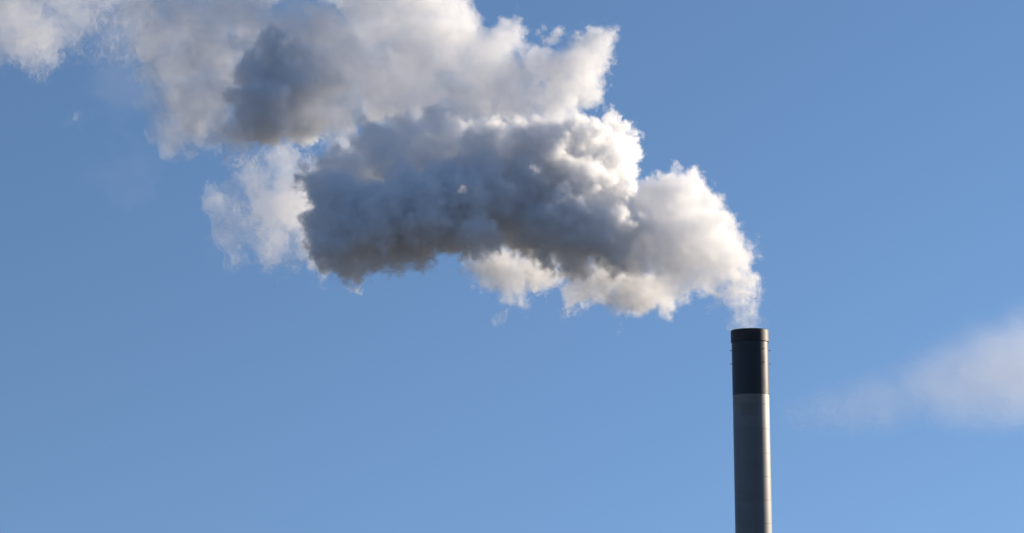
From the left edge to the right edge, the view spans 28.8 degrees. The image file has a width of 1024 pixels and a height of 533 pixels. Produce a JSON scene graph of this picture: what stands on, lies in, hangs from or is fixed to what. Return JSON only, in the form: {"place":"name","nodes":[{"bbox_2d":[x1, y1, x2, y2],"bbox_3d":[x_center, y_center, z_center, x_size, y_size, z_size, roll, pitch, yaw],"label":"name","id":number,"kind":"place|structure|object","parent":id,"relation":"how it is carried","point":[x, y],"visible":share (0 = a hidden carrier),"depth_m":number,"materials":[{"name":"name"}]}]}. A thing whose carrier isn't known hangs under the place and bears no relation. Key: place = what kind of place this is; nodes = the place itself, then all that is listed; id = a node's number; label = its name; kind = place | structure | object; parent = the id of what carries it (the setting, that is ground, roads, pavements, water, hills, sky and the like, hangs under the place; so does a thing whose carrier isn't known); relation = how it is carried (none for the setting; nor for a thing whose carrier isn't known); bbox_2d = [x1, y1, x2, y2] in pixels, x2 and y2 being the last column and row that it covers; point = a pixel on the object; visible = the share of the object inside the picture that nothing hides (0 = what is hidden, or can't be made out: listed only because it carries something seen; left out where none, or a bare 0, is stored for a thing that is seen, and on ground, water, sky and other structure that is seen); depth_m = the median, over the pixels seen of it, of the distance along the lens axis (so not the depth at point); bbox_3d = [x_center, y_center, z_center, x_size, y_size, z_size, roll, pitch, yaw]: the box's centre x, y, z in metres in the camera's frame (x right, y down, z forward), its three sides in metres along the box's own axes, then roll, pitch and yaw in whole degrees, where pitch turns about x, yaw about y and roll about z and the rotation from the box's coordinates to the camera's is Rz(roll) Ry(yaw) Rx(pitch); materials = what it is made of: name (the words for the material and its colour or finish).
{"place":"outdoors","nodes":[
{"label":"outdoors","id":0,"kind":"place"},
{"bbox_2d":[0,0,1023,532],"label":"sky","id":1,"kind":"structure","parent":0,"point":[267,266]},
{"label":"ground","id":2,"kind":"structure","parent":0,"visible":0},
{"bbox_2d":[729,328,771,532],"bbox_3d":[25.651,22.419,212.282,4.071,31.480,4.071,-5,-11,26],"label":"chimney","id":3,"kind":"object","parent":2,"relation":"on","point":[751,434],"visible":1,"depth_m":211.59,"materials":[{"name":"grey metal"}]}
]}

